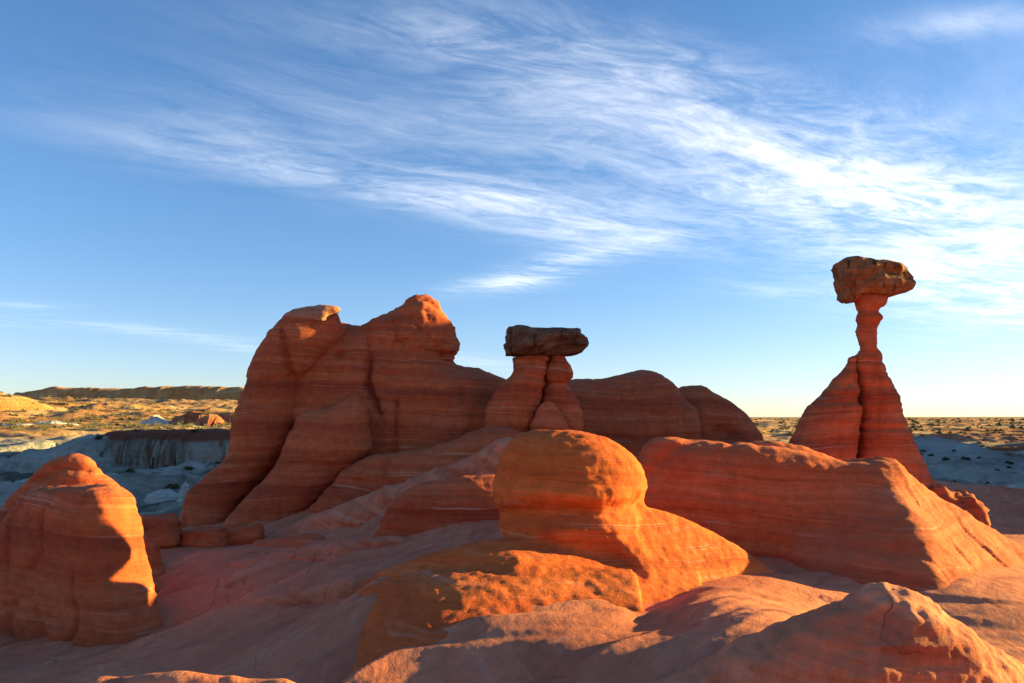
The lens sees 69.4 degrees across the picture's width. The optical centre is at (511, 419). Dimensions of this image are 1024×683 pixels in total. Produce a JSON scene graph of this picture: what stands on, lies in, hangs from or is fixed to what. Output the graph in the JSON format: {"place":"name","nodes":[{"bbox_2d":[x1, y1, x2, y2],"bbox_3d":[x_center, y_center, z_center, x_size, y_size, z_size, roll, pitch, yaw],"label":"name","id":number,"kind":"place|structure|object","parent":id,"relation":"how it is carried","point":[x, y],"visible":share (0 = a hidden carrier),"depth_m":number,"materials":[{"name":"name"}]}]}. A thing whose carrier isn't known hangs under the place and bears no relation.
{"place":"outdoors","nodes":[
{"label":"outdoors","id":0,"kind":"place"},
{"bbox_2d":[0,392,53,410],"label":"butte","id":1,"kind":"object","parent":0,"point":[15,402],"visible":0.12,"depth_m":424.28,"materials":[{"name":"yellow stone"}]},
{"bbox_2d":[13,386,125,398],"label":"mesa","id":2,"kind":"structure","parent":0,"point":[73,392],"depth_m":1514.99,"materials":[{"name":"brown stone"}]},
{"bbox_2d":[100,428,230,468],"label":"badland cliff","id":3,"kind":"structure","parent":0,"point":[154,449],"depth_m":91.35,"materials":[{"name":"stone"}]},
{"bbox_2d":[92,386,243,399],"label":"mesa","id":4,"kind":"structure","parent":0,"point":[190,392],"depth_m":1274.00,"materials":[{"name":"brown stone"}]},
{"bbox_2d":[0,455,1023,682],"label":"ground","id":5,"kind":"structure","parent":0,"point":[211,625],"depth_m":6.21,"materials":[{"name":"orange stone"}]},
{"bbox_2d":[0,453,161,647],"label":"leaning rock","id":6,"kind":"object","parent":5,"relation":"on","point":[75,567],"visible":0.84,"depth_m":7.00,"materials":[{"name":"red stone"}]},
{"bbox_2d":[143,533,165,577],"bbox_3d":[-4.390,1.692,8.595,0.718,1.002,0.594,0,0,0],"label":"rock block","id":7,"kind":"object","parent":5,"relation":"on","point":[154,557],"visible":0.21,"depth_m":8.54,"materials":[{"name":"red stone"}]},
{"bbox_2d":[139,513,183,547],"bbox_3d":[-4.977,1.748,10.209,0.908,0.903,0.686,0,0,0],"label":"rock block","id":8,"kind":"object","parent":5,"relation":"on","point":[165,530],"visible":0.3,"depth_m":9.98,"materials":[{"name":"red stone"}]},
{"bbox_2d":[74,671,294,682],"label":"rock swell","id":9,"kind":"structure","parent":5,"relation":"on","point":[180,677],"depth_m":3.28,"materials":[{"name":"orange stone"}]},
{"bbox_2d":[179,526,228,547],"bbox_3d":[-4.292,1.782,10.313,0.708,0.607,0.582,0,0,0],"label":"rock block","id":10,"kind":"object","parent":5,"relation":"on","point":[206,536],"visible":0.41,"depth_m":10.12,"materials":[{"name":"red stone"}]},
{"bbox_2d":[227,523,264,545],"bbox_3d":[-3.864,1.814,10.604,0.614,0.673,0.499,0,0,0],"label":"rock block","id":11,"kind":"object","parent":5,"relation":"on","point":[245,534],"visible":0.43,"depth_m":10.44,"materials":[{"name":"red stone"}]},
{"bbox_2d":[250,533,325,547],"bbox_3d":[-3.026,1.992,9.804,1.391,0.972,0.710,0,0,0],"label":"rock shelf","id":12,"kind":"object","parent":5,"relation":"on","point":[300,540],"visible":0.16,"depth_m":9.67,"materials":[{"name":"red stone"}]},
{"bbox_2d":[239,573,375,605],"bbox_3d":[-2.089,2.068,7.313,2.357,1.109,0.516,0,0,0],"label":"rock shelf","id":13,"kind":"object","parent":5,"relation":"on","point":[337,588],"visible":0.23,"depth_m":7.18,"materials":[{"name":"red stone"}]},
{"bbox_2d":[221,535,406,566],"bbox_3d":[-2.914,2.013,8.914,3.680,1.248,0.736,0,0,0],"label":"rock shelf","id":14,"kind":"object","parent":5,"relation":"on","point":[336,549],"visible":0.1,"depth_m":8.78,"materials":[{"name":"brown stone"}]},
{"bbox_2d":[180,294,505,529],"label":"sandstone massif","id":15,"kind":"structure","parent":5,"relation":"on","point":[327,397],"depth_m":12.71,"materials":[{"name":"stone"}]},
{"bbox_2d":[268,437,512,536],"bbox_3d":[-1.706,1.436,10.898,4.419,2.380,1.111,0,0,0],"label":"rock shelf","id":16,"kind":"object","parent":5,"relation":"on","point":[358,511],"visible":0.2,"depth_m":10.64,"materials":[{"name":"brown stone"}]},
{"bbox_2d":[308,426,522,512],"bbox_3d":[-1.559,1.266,12.007,3.995,2.348,1.333,0,0,0],"label":"rock shelf","id":17,"kind":"object","parent":5,"relation":"on","point":[365,476],"visible":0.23,"depth_m":11.63,"materials":[{"name":"red stone"}]},
{"bbox_2d":[372,474,499,536],"bbox_3d":[-0.916,1.520,9.601,2.165,1.628,0.794,0,0,0],"label":"rock shelf","id":18,"kind":"object","parent":5,"relation":"on","point":[423,507],"visible":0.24,"depth_m":9.32,"materials":[{"name":"red stone"}]},
{"bbox_2d":[484,325,588,431],"bbox_3d":[0.345,-0.281,12.734,2.127,2.644,1.447,0,0,0],"label":"table hoodoo","id":19,"kind":"object","parent":5,"relation":"on","point":[533,391],"visible":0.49,"depth_m":12.31,"materials":[{"name":"red stone"}]},
{"bbox_2d":[332,430,773,672],"bbox_3d":[0.700,1.359,6.607,5.562,2.525,3.774,0,0,0],"label":"domed rock","id":20,"kind":"object","parent":5,"relation":"on","point":[579,520],"visible":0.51,"depth_m":7.00,"materials":[{"name":"orange stone"}]},
{"bbox_2d":[568,370,702,455],"bbox_3d":[2.217,0.509,16.520,4.438,3.268,2.587,0,0,0],"label":"sandstone hump","id":21,"kind":"object","parent":5,"relation":"on","point":[634,412],"visible":0.34,"depth_m":15.51,"materials":[{"name":"brown stone"}]},
{"bbox_2d":[678,385,763,442],"bbox_3d":[4.781,0.661,17.507,3.161,2.971,2.013,0,0,0],"label":"sandstone hump","id":22,"kind":"object","parent":5,"relation":"on","point":[724,420],"visible":0.23,"depth_m":16.88,"materials":[{"name":"brown stone"}]},
{"bbox_2d":[636,437,1023,590],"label":"whaleback rock","id":23,"kind":"object","parent":5,"relation":"on","point":[892,521],"visible":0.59,"depth_m":8.85,"materials":[{"name":"stone"}]},
{"bbox_2d":[648,582,1023,682],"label":"rock mound","id":24,"kind":"object","parent":5,"relation":"on","point":[882,632],"visible":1,"depth_m":4.44,"materials":[{"name":"orange stone"}]},
{"bbox_2d":[788,256,936,489],"bbox_3d":[5.573,-0.212,11.994,3.053,4.842,1.303,0,0,0],"label":"toadstool hoodoo","id":25,"kind":"object","parent":5,"relation":"on","point":[854,410],"visible":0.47,"depth_m":11.73,"materials":[{"name":"red stone"}]},
{"bbox_2d":[930,484,990,526],"bbox_3d":[6.705,1.504,11.497,1.390,1.044,0.814,0,0,0],"label":"rubble mound","id":26,"kind":"object","parent":5,"relation":"on","point":[973,506],"visible":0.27,"depth_m":11.26,"materials":[{"name":"red stone"}]},
{"bbox_2d":[0,396,1023,517],"bbox_3d":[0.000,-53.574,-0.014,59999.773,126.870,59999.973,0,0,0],"label":"terrain","id":27,"kind":"structure","parent":0,"point":[140,483],"depth_m":228.49,"materials":[{"name":"soil"}]},
{"bbox_2d":[2,423,31,425],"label":"white knoll","id":28,"kind":"structure","parent":27,"relation":"on","point":[4,424],"depth_m":296.31,"materials":[{"name":"stone"}]},
{"bbox_2d":[0,439,57,451],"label":"badland mound","id":29,"kind":"object","parent":27,"relation":"on","point":[16,445],"visible":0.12,"depth_m":110.14,"materials":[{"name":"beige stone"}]},
{"bbox_2d":[37,421,77,424],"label":"white knoll","id":30,"kind":"structure","parent":27,"relation":"on","point":[52,422],"depth_m":307.36,"materials":[{"name":"stone"}]},
{"bbox_2d":[4,434,117,473],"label":"badland mound","id":31,"kind":"object","parent":27,"relation":"on","point":[29,460],"visible":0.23,"depth_m":90.35,"materials":[{"name":"grey stone"}]},
{"bbox_2d":[125,468,134,472],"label":"desert shrub","id":32,"kind":"object","parent":27,"relation":"on","point":[129,470],"visible":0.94,"depth_m":78.53,"materials":[{"name":"green plant"}]},
{"bbox_2d":[140,415,170,424],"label":"white knoll","id":33,"kind":"structure","parent":27,"relation":"on","point":[152,420],"depth_m":326.64,"materials":[{"name":"stone"}]},
{"bbox_2d":[143,489,177,503],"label":"pale boulder","id":34,"kind":"object","parent":27,"relation":"on","point":[157,496],"visible":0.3,"depth_m":59.32,"materials":[{"name":"white stone"}]},
{"bbox_2d":[166,483,180,488],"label":"desert shrub","id":35,"kind":"object","parent":27,"relation":"on","point":[171,486],"visible":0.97,"depth_m":63.62,"materials":[{"name":"green plant"}]},
{"bbox_2d":[177,482,188,501],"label":"pale boulder","id":36,"kind":"object","parent":27,"relation":"on","point":[182,492],"visible":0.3,"depth_m":57.57,"materials":[{"name":"white stone"}]},
{"bbox_2d":[169,411,223,425],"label":"red knoll","id":37,"kind":"structure","parent":27,"relation":"on","point":[197,418],"depth_m":325.01,"materials":[{"name":"stone"}]},
{"bbox_2d":[218,412,234,423],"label":"red knoll","id":38,"kind":"structure","parent":27,"relation":"on","point":[228,417],"depth_m":340.10,"materials":[{"name":"stone"}]},
{"bbox_2d":[0,391,1023,436],"bbox_3d":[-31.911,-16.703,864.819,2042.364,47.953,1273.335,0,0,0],"label":"scrub","id":39,"kind":"object","parent":27,"relation":"on","point":[120,427],"visible":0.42,"depth_m":348.69,"materials":[{"name":"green plant"}]},
{"bbox_2d":[905,417,1023,417],"bbox_3d":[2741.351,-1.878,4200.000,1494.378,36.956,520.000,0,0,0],"label":"mesa","id":40,"kind":"structure","parent":27,"relation":"on","point":[976,417],"depth_m":4051.12,"materials":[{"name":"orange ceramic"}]},
{"bbox_2d":[913,436,1023,463],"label":"badland mound","id":41,"kind":"object","parent":27,"relation":"on","point":[935,446],"visible":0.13,"depth_m":106.29,"materials":[{"name":"grey stone"}]},
{"bbox_2d":[948,469,1023,484],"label":"badland mound","id":42,"kind":"object","parent":27,"relation":"on","point":[978,476],"visible":0.23,"depth_m":72.93,"materials":[{"name":"grey stone"}]},
{"bbox_2d":[0,0,1023,416],"label":"sky","id":43,"kind":"structure","parent":0,"point":[681,186],"materials":[{"name":"blue"}]},
{"bbox_2d":[916,433,1023,450],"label":"cliff","id":44,"kind":"structure","parent":0,"point":[980,438],"depth_m":170.97,"materials":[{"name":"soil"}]}
]}

